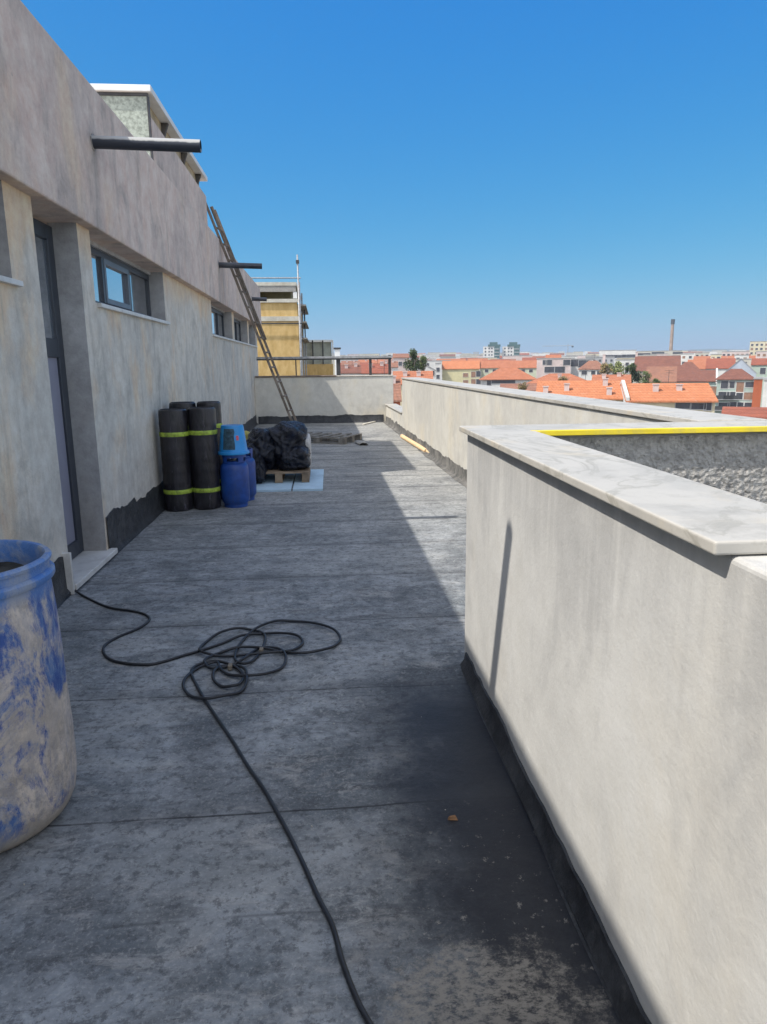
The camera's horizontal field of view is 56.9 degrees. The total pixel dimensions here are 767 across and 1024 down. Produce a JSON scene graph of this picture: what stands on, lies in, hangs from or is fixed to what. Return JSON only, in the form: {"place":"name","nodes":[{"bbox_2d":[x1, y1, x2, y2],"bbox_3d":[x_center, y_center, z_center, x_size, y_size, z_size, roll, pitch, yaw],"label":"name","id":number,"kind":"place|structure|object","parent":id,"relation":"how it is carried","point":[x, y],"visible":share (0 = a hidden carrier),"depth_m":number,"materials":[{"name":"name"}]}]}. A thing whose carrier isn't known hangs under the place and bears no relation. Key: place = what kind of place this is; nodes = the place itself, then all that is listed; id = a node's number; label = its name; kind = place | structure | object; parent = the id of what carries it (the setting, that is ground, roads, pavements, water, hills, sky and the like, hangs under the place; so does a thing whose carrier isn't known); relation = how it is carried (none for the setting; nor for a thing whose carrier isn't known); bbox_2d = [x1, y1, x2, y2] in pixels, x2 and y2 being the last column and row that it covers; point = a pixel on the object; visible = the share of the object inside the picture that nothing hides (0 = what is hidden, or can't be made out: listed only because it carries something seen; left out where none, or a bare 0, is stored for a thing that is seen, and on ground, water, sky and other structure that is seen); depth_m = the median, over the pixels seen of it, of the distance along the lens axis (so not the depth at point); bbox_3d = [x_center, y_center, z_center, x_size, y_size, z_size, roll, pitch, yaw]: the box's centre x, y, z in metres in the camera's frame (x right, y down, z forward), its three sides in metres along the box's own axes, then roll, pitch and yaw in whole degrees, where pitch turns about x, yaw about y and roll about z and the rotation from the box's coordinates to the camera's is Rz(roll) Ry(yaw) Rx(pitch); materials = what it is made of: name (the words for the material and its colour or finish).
{"place":"outdoors","nodes":[
{"label":"outdoors","id":0,"kind":"place"},
{"bbox_2d":[0,422,620,1023],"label":"terrace floor","id":1,"kind":"structure","parent":0,"point":[168,882],"depth_m":2.56,"materials":[{"name":"concrete"}]},
{"bbox_2d":[0,539,76,852],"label":"plastic drum","id":2,"kind":"object","parent":1,"relation":"on","point":[38,764],"visible":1,"depth_m":2.29,"materials":[{"name":"plastic"}]},
{"bbox_2d":[158,408,192,511],"bbox_3d":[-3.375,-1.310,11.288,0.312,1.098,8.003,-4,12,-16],"label":"membrane roll","id":3,"kind":"object","parent":1,"relation":"on","point":[175,456],"visible":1,"depth_m":7.57,"materials":[{"name":"rubber"}]},
{"bbox_2d":[169,401,195,476],"bbox_3d":[-2.302,-0.702,8.227,0.312,1.142,0.312,5,13,26],"label":"membrane roll","id":4,"kind":"object","parent":1,"relation":"on","point":[186,405],"visible":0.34,"depth_m":8.01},
{"bbox_2d":[187,406,220,509],"bbox_3d":[-1.966,-0.592,7.766,0.312,1.109,0.312,2,12,11],"label":"membrane roll","id":5,"kind":"object","parent":1,"relation":"on","point":[203,445],"visible":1,"depth_m":7.65,"materials":[{"name":"rubber"}]},
{"bbox_2d":[197,401,222,499],"bbox_3d":[-2.017,-0.718,8.289,0.287,1.142,0.287,8,15,35],"label":"membrane roll","id":6,"kind":"object","parent":1,"relation":"on","point":[216,405],"visible":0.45,"depth_m":8.16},
{"bbox_2d":[75,589,373,1023],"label":"electric cable","id":7,"kind":"object","parent":1,"relation":"on","point":[331,923],"visible":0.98,"depth_m":3.65,"materials":[{"name":"black rubber"}]},
{"bbox_2d":[220,454,249,507],"bbox_3d":[-1.660,-0.363,7.901,0.312,0.600,0.312,-8,14,-33],"label":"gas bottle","id":8,"kind":"object","parent":1,"relation":"on","point":[234,476],"visible":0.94,"depth_m":7.79,"materials":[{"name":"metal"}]},
{"bbox_2d":[218,424,249,454],"bbox_3d":[-1.664,-0.802,7.809,0.352,0.313,0.352,-2,12,-5],"label":"bucket","id":9,"kind":"object","parent":8,"relation":"on","point":[232,439],"visible":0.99,"depth_m":7.69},
{"bbox_2d":[230,447,256,500],"bbox_3d":[-1.652,-0.442,8.275,0.312,0.600,0.312,4,13,22],"label":"gas bottle","id":10,"kind":"object","parent":1,"relation":"on","point":[249,460],"visible":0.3,"depth_m":8.20,"materials":[{"name":"metal"}]},
{"bbox_2d":[206,202,296,420],"bbox_3d":[-2.263,-3.269,12.819,1.650,4.292,0.364,-3,12,-10],"label":"ladder","id":11,"kind":"object","parent":1,"relation":"on","point":[226,244],"visible":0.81,"depth_m":12.63,"materials":[{"name":"brown wood"}]},
{"bbox_2d":[256,473,295,491],"bbox_3d":[-1.560,-0.427,9.588,0.680,0.030,1.660,-2,12,-5],"label":"insulation board","id":12,"kind":"object","parent":1,"relation":"on","point":[268,484],"visible":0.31,"depth_m":9.16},
{"bbox_2d":[247,443,267,483],"bbox_3d":[-1.714,-0.651,9.325,0.367,0.521,0.552,-2,12,-5],"label":"black bag","id":13,"kind":"object","parent":12,"relation":"on","point":[261,468],"visible":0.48,"depth_m":9.16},
{"bbox_2d":[266,467,310,482],"bbox_3d":[-1.416,-0.553,9.748,0.800,0.140,1.000,-2,12,-5],"label":"pallet","id":14,"kind":"object","parent":12,"relation":"on","point":[279,476],"visible":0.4,"depth_m":9.29,"materials":[{"name":"brown wood"}]},
{"bbox_2d":[246,427,277,469],"bbox_3d":[-1.620,-0.891,9.705,0.541,0.543,0.942,-2,12,-5],"label":"black bag","id":15,"kind":"object","parent":14,"relation":"on","point":[260,439],"visible":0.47,"depth_m":9.37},
{"bbox_2d":[276,446,310,470],"bbox_3d":[-1.231,-0.779,9.653,0.488,0.337,0.876,-2,12,-5],"label":"black bag","id":16,"kind":"object","parent":14,"relation":"on","point":[295,458],"visible":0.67,"depth_m":9.30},
{"bbox_2d":[268,421,306,459],"bbox_3d":[-1.302,-0.984,9.699,0.588,0.516,0.841,-2,12,-5],"label":"black bag","id":17,"kind":"object","parent":16,"relation":"on","point":[284,434],"visible":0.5,"depth_m":9.38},
{"bbox_2d":[305,433,311,466],"bbox_3d":[-1.065,-0.872,9.837,0.122,0.438,0.602,-2,12,-5],"label":"white package","id":18,"kind":"object","parent":14,"relation":"on","point":[308,442],"visible":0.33,"depth_m":9.61},
{"bbox_2d":[293,469,323,490],"bbox_3d":[-1.008,-0.444,9.642,0.390,0.030,1.680,-2,12,-5],"label":"insulation board","id":19,"kind":"object","parent":1,"relation":"on","point":[315,483],"visible":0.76,"depth_m":9.30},
{"bbox_2d":[254,375,393,423],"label":"end parapet","id":20,"kind":"structure","parent":1,"relation":"on","point":[337,399],"depth_m":18.93,"materials":[{"name":"paint"}]},
{"bbox_2d":[256,355,391,375],"bbox_3d":[-1.572,-3.915,18.905,3.590,0.530,0.080,-2,12,-5],"label":"metal railing","id":21,"kind":"object","parent":20,"relation":"on","point":[339,358],"visible":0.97,"depth_m":18.88,"materials":[{"name":"metal"}]},
{"bbox_2d":[307,432,361,443],"bbox_3d":[-1.184,-1.528,14.547,1.250,0.140,0.850,4,13,22],"label":"pallet","id":22,"kind":"object","parent":1,"relation":"on","point":[343,438],"visible":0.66,"depth_m":14.30,"materials":[{"name":"grey wood"}]},
{"bbox_2d":[400,434,425,451],"bbox_3d":[0.575,-1.337,13.696,0.084,0.084,2.677,-2,12,-7],"label":"cardboard tube","id":23,"kind":"object","parent":1,"relation":"on","point":[414,443],"visible":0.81,"depth_m":13.50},
{"bbox_2d":[383,377,766,487],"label":"side parapet","id":24,"kind":"structure","parent":1,"relation":"on","point":[431,416],"depth_m":8.62,"materials":[{"name":"paint"}]},
{"bbox_2d":[459,420,766,1023],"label":"parapet","id":25,"kind":"structure","parent":1,"relation":"on","point":[613,664],"depth_m":1.72,"materials":[{"name":"white stone"}]},
{"bbox_2d":[333,347,340,376],"bbox_3d":[-3.796,-9.394,59.436,0.600,8.627,0.560,-2,12,-5],"label":"roof vent","id":26,"kind":"object","parent":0,"point":[337,351],"visible":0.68,"depth_m":58.44,"materials":[{"name":"metal"}]},
{"bbox_2d":[341,360,359,364],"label":"row house","id":27,"kind":"structure","parent":0,"point":[349,362],"depth_m":315.77,"materials":[{"name":"tile"}]},
{"bbox_2d":[340,363,361,374],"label":"row house","id":28,"kind":"structure","parent":0,"point":[354,369],"depth_m":178.57,"materials":[{"name":"brown tile"}]},
{"bbox_2d":[358,359,383,363],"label":"row house","id":29,"kind":"structure","parent":0,"point":[373,361],"depth_m":354.90,"materials":[{"name":"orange tile"}]},
{"bbox_2d":[361,355,387,374],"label":"row house","id":30,"kind":"structure","parent":0,"point":[381,368],"depth_m":163.71,"materials":[{"name":"red tile"}]},
{"bbox_2d":[384,359,397,374],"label":"row house","id":31,"kind":"structure","parent":0,"point":[394,365],"depth_m":236.12,"materials":[{"name":"paint"}]},
{"bbox_2d":[384,373,401,404],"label":"row house","id":32,"kind":"structure","parent":0,"point":[397,398],"depth_m":92.84,"materials":[{"name":"ceramic"}]},
{"bbox_2d":[21,0,766,355],"label":"sky","id":33,"kind":"structure","parent":0,"point":[458,176],"materials":[{"name":"blue"}]},
{"bbox_2d":[393,353,408,370],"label":"house","id":34,"kind":"structure","parent":0,"point":[400,358],"depth_m":274.09,"materials":[{"name":"paint"}]},
{"bbox_2d":[393,360,432,405],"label":"row house","id":35,"kind":"structure","parent":0,"point":[420,374],"depth_m":135.38,"materials":[{"name":"orange tile"}]},
{"bbox_2d":[417,365,436,378],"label":"house","id":36,"kind":"structure","parent":0,"point":[428,368],"depth_m":171.21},
{"bbox_2d":[417,360,450,379],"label":"distant house","id":37,"kind":"structure","parent":0,"point":[431,364],"depth_m":338.51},
{"bbox_2d":[435,363,440,379],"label":"apartment block","id":38,"kind":"structure","parent":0,"point":[438,371],"depth_m":278.71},
{"bbox_2d":[439,354,454,356],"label":"distant house","id":39,"kind":"structure","parent":0,"point":[446,355],"depth_m":999.77,"materials":[{"name":"brown tile"}]},
{"bbox_2d":[436,358,465,360],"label":"distant house","id":40,"kind":"structure","parent":0,"point":[464,359],"depth_m":406.67,"materials":[{"name":"orange tile"}]},
{"bbox_2d":[442,361,480,384],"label":"apartment block","id":41,"kind":"structure","parent":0,"point":[463,371],"depth_m":283.25,"materials":[{"name":"paint"}]},
{"bbox_2d":[468,358,487,384],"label":"distant house","id":42,"kind":"structure","parent":0,"point":[475,359],"depth_m":407.74,"materials":[{"name":"orange tile"}]},
{"bbox_2d":[483,342,500,358],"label":"apartment tower","id":43,"kind":"structure","parent":0,"point":[492,349],"depth_m":674.96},
{"bbox_2d":[480,360,509,384],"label":"apartment block","id":44,"kind":"structure","parent":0,"point":[488,367],"depth_m":284.02,"materials":[{"name":"orange tile"}]},
{"bbox_2d":[479,368,535,386],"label":"house","id":45,"kind":"structure","parent":0,"point":[497,377],"depth_m":184.84,"materials":[{"name":"orange tile"}]},
{"bbox_2d":[491,380,514,383],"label":"window","id":46,"kind":"structure","parent":45,"relation":"in","point":[492,381],"depth_m":184.25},
{"bbox_2d":[502,342,519,358],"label":"apartment tower","id":47,"kind":"structure","parent":0,"point":[512,349],"depth_m":676.85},
{"bbox_2d":[503,355,531,360],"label":"distant house","id":48,"kind":"structure","parent":0,"point":[517,357],"depth_m":527.85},
{"bbox_2d":[500,383,536,390],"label":"house","id":49,"kind":"structure","parent":0,"point":[531,386],"depth_m":128.34,"materials":[{"name":"tile"}]},
{"bbox_2d":[510,360,536,377],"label":"building","id":50,"kind":"structure","parent":0,"point":[529,367],"depth_m":281.79,"materials":[{"name":"orange tile"}]},
{"bbox_2d":[522,357,544,359],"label":"distant house","id":51,"kind":"structure","parent":0,"point":[528,358],"depth_m":431.98,"materials":[{"name":"red tile"}]},
{"bbox_2d":[533,353,548,355],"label":"distant house","id":52,"kind":"structure","parent":0,"point":[539,354],"depth_m":1049.46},
{"bbox_2d":[536,358,571,378],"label":"apartment block","id":53,"kind":"structure","parent":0,"point":[545,366],"depth_m":243.07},
{"bbox_2d":[544,366,554,372],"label":"window","id":54,"kind":"structure","parent":53,"relation":"in","point":[547,369],"depth_m":243.55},
{"bbox_2d":[554,366,564,372],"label":"window","id":55,"kind":"structure","parent":53,"relation":"in","point":[557,369],"depth_m":242.78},
{"bbox_2d":[527,364,584,382],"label":"row house","id":56,"kind":"structure","parent":0,"point":[549,377],"depth_m":156.08,"materials":[{"name":"orange tile"}]},
{"bbox_2d":[566,355,595,358],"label":"distant house","id":57,"kind":"structure","parent":0,"point":[580,356],"depth_m":761.82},
{"bbox_2d":[571,358,593,376],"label":"apartment block","id":58,"kind":"structure","parent":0,"point":[576,364],"depth_m":253.39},
{"bbox_2d":[571,360,578,366],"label":"window","id":59,"kind":"structure","parent":58,"relation":"in","point":[573,362],"depth_m":253.50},
{"bbox_2d":[578,354,606,379],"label":"house","id":60,"kind":"structure","parent":0,"point":[594,367],"depth_m":215.63,"materials":[{"name":"tile"}]},
{"bbox_2d":[585,357,614,374],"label":"distant house","id":61,"kind":"structure","parent":0,"point":[609,360],"depth_m":375.16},
{"bbox_2d":[479,349,742,355],"bbox_3d":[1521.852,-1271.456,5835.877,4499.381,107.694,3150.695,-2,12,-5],"label":"hills","id":62,"kind":"structure","parent":0,"point":[702,350],"depth_m":5286.87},
{"bbox_2d":[592,367,630,382],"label":"row house","id":63,"kind":"structure","parent":0,"point":[619,376],"depth_m":143.72,"materials":[{"name":"orange tile"}]},
{"bbox_2d":[615,359,634,374],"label":"distant house","id":64,"kind":"structure","parent":0,"point":[627,362],"depth_m":289.61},
{"bbox_2d":[646,366,676,382],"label":"row house","id":65,"kind":"structure","parent":0,"point":[660,373],"depth_m":190.62,"materials":[{"name":"tile"}]},
{"bbox_2d":[620,370,718,412],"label":"row house","id":66,"kind":"structure","parent":0,"point":[696,396],"depth_m":109.54,"materials":[{"name":"orange tile"}]},
{"bbox_2d":[675,403,691,408],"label":"window","id":67,"kind":"structure","parent":66,"relation":"in","point":[677,405],"depth_m":107.94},
{"bbox_2d":[690,403,706,409],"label":"window","id":68,"kind":"structure","parent":66,"relation":"in","point":[695,406],"depth_m":107.55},
{"bbox_2d":[703,403,711,410],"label":"window","id":69,"kind":"structure","parent":66,"relation":"in","point":[709,405],"depth_m":107.26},
{"bbox_2d":[676,368,717,394],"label":"row house","id":70,"kind":"structure","parent":0,"point":[698,376],"depth_m":200.03,"materials":[{"name":"brown tile"}]},
{"bbox_2d":[688,359,705,369],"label":"row house","id":71,"kind":"structure","parent":0,"point":[700,364],"depth_m":259.04,"materials":[{"name":"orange tile"}]},
{"bbox_2d":[695,352,709,355],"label":"apartment block","id":72,"kind":"structure","parent":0,"point":[701,353],"depth_m":419.76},
{"bbox_2d":[693,356,726,359],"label":"distant house","id":73,"kind":"structure","parent":0,"point":[699,357],"depth_m":372.30,"materials":[{"name":"orange tile"}]},
{"bbox_2d":[705,358,735,385],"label":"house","id":74,"kind":"structure","parent":0,"point":[722,365],"depth_m":243.77,"materials":[{"name":"red tile"}]},
{"bbox_2d":[714,369,753,413],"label":"apartment block","id":75,"kind":"structure","parent":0,"point":[734,388],"depth_m":166.65,"materials":[{"name":"paint"}]},
{"bbox_2d":[718,391,729,394],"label":"window","id":76,"kind":"structure","parent":75,"relation":"in","point":[719,392],"depth_m":167.57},
{"bbox_2d":[720,380,729,388],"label":"window","id":77,"kind":"structure","parent":75,"relation":"in","point":[724,383],"depth_m":167.14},
{"bbox_2d":[728,381,734,388],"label":"window","id":78,"kind":"structure","parent":75,"relation":"in","point":[732,383],"depth_m":166.53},
{"bbox_2d":[735,382,744,391],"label":"window","id":79,"kind":"structure","parent":75,"relation":"in","point":[739,385],"depth_m":165.84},
{"bbox_2d":[743,392,752,399],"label":"window","id":80,"kind":"structure","parent":75,"relation":"in","point":[747,395],"depth_m":165.48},
{"bbox_2d":[745,382,753,387],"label":"window","id":81,"kind":"structure","parent":75,"relation":"in","point":[747,384],"depth_m":164.91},
{"bbox_2d":[722,351,749,356],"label":"apartment block","id":82,"kind":"structure","parent":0,"point":[728,353],"depth_m":421.62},
{"bbox_2d":[723,358,756,376],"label":"gabled house","id":83,"kind":"structure","parent":0,"point":[741,363],"depth_m":208.51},
{"bbox_2d":[734,354,748,358],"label":"apartment block","id":84,"kind":"structure","parent":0,"point":[745,356],"depth_m":332.53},
{"bbox_2d":[721,407,766,418],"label":"row house","id":85,"kind":"structure","parent":0,"point":[757,412],"depth_m":90.19,"materials":[{"name":"red tile"}]},
{"bbox_2d":[736,358,751,366],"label":"distant house","id":86,"kind":"structure","parent":0,"point":[748,361],"depth_m":303.67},
{"bbox_2d":[749,341,766,355],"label":"apartment block","id":87,"kind":"structure","parent":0,"point":[755,346],"depth_m":519.45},
{"bbox_2d":[751,358,766,406],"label":"gabled house","id":88,"kind":"structure","parent":0,"point":[759,366],"depth_m":228.14,"materials":[{"name":"paint"}]},
{"bbox_2d":[761,377,766,406],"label":"apartment block","id":89,"kind":"structure","parent":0,"point":[764,400],"depth_m":130.76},
{"label":"ground","id":90,"kind":"structure","parent":0,"visible":0},
{"bbox_2d":[0,0,266,608],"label":"penthouse building","id":91,"kind":"structure","parent":90,"relation":"on","point":[124,317],"depth_m":5.59,"materials":[{"name":"paint"}]},
{"bbox_2d":[33,218,83,558],"bbox_3d":[-2.471,-0.824,5.147,0.060,2.510,0.850,-2,12,-5],"label":"door","id":92,"kind":"structure","parent":91,"relation":"in","point":[42,231],"depth_m":5.40,"materials":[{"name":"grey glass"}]},
{"bbox_2d":[90,246,151,316],"bbox_3d":[-2.621,-2.215,6.935,0.062,0.510,2.630,-2,12,-5],"label":"window","id":93,"kind":"structure","parent":91,"relation":"in","point":[118,284],"depth_m":7.01,"materials":[{"name":"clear glass"}]},
{"bbox_2d":[90,83,207,224],"bbox_3d":[-4.668,-4.539,9.996,3.735,1.375,4.070,-2,12,-5],"label":"rooftop hut","id":94,"kind":"object","parent":91,"relation":"on","point":[138,110],"visible":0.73,"depth_m":8.54,"materials":[{"name":"paint"}]},
{"bbox_2d":[211,308,224,336],"bbox_3d":[-3.147,-3.491,13.046,0.056,0.510,2.700,-2,12,-5],"label":"window","id":95,"kind":"structure","parent":91,"relation":"in","point":[217,317],"depth_m":13.53,"materials":[{"name":"grey glass"}]},
{"bbox_2d":[234,319,240,340],"bbox_3d":[-3.399,-4.108,15.997,0.056,0.510,2.650,-2,12,-5],"label":"window","id":96,"kind":"structure","parent":91,"relation":"in","point":[237,328],"depth_m":16.77,"materials":[{"name":"grey glass"}]},
{"bbox_2d":[255,282,333,375],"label":"insulated building","id":97,"kind":"structure","parent":90,"relation":"on","point":[280,305],"depth_m":27.03,"materials":[{"name":"metal"}]},
{"bbox_2d":[251,255,308,374],"bbox_3d":[-7.184,-5.676,28.916,8.250,8.481,5.250,-2,12,-5],"label":"scaffold","id":98,"kind":"object","parent":97,"relation":"attached to","point":[302,308],"visible":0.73,"depth_m":26.50,"materials":[{"name":"metal"}]},
{"bbox_2d":[403,348,420,370],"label":"tree","id":99,"kind":"object","parent":90,"relation":"on","point":[414,365],"visible":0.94,"depth_m":146.19,"materials":[{"name":"green plant"}]},
{"bbox_2d":[419,356,429,370],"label":"tree","id":100,"kind":"object","parent":90,"relation":"on","point":[423,362],"visible":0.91,"depth_m":150.88,"materials":[{"name":"green plant"}]},
{"bbox_2d":[517,381,528,389],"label":"bush","id":101,"kind":"object","parent":90,"relation":"on","point":[523,386],"visible":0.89,"depth_m":120.64,"materials":[{"name":"green plant"}]},
{"bbox_2d":[545,355,560,357],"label":"apartment block","id":102,"kind":"structure","parent":90,"relation":"on","point":[553,356],"depth_m":251.14,"materials":[{"name":"orange tile"}]},
{"bbox_2d":[536,368,625,401],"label":"row house","id":103,"kind":"structure","parent":90,"relation":"on","point":[605,389],"depth_m":116.69,"materials":[{"name":"orange tile"}]},
{"bbox_2d":[598,362,612,374],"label":"tree","id":104,"kind":"object","parent":90,"relation":"on","point":[605,366],"visible":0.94,"depth_m":158.74,"materials":[{"name":"green plant"}]},
{"bbox_2d":[608,361,625,374],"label":"tree","id":105,"kind":"object","parent":90,"relation":"on","point":[618,369],"visible":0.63,"depth_m":159.71,"materials":[{"name":"green plant"}]},
{"bbox_2d":[599,350,635,366],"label":"office block","id":106,"kind":"structure","parent":90,"relation":"on","point":[616,354],"depth_m":519.88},
{"bbox_2d":[623,363,642,382],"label":"tree","id":107,"kind":"object","parent":90,"relation":"on","point":[633,371],"visible":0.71,"depth_m":152.69,"materials":[{"name":"green plant"}]},
{"bbox_2d":[639,371,651,382],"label":"tree","id":108,"kind":"object","parent":90,"relation":"on","point":[647,376],"visible":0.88,"depth_m":150.14,"materials":[{"name":"green plant"}]},
{"bbox_2d":[633,352,680,382],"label":"warehouse","id":109,"kind":"structure","parent":90,"relation":"on","point":[642,363],"depth_m":244.72,"materials":[{"name":"brown tile"}]},
{"bbox_2d":[637,350,682,355],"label":"office block","id":110,"kind":"structure","parent":90,"relation":"on","point":[669,352],"depth_m":537.07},
{"bbox_2d":[669,319,674,349],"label":"factory chimney","id":111,"kind":"object","parent":90,"relation":"on","point":[671,334],"visible":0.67,"depth_m":720.82,"materials":[{"name":"brick"}]},
{"bbox_2d":[681,353,693,364],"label":"apartment block","id":112,"kind":"structure","parent":90,"relation":"on","point":[685,357],"depth_m":387.49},
{"bbox_2d":[677,362,699,369],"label":"row house","id":113,"kind":"structure","parent":90,"relation":"on","point":[688,366],"depth_m":238.40,"materials":[{"name":"brown tile"}]},
{"bbox_2d":[752,377,763,406],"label":"apartment block","id":114,"kind":"structure","parent":90,"relation":"on","point":[757,392],"depth_m":163.67,"materials":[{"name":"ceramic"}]},
{"bbox_2d":[756,351,766,357],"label":"apartment block","id":115,"kind":"structure","parent":90,"relation":"on","point":[761,354],"depth_m":363.44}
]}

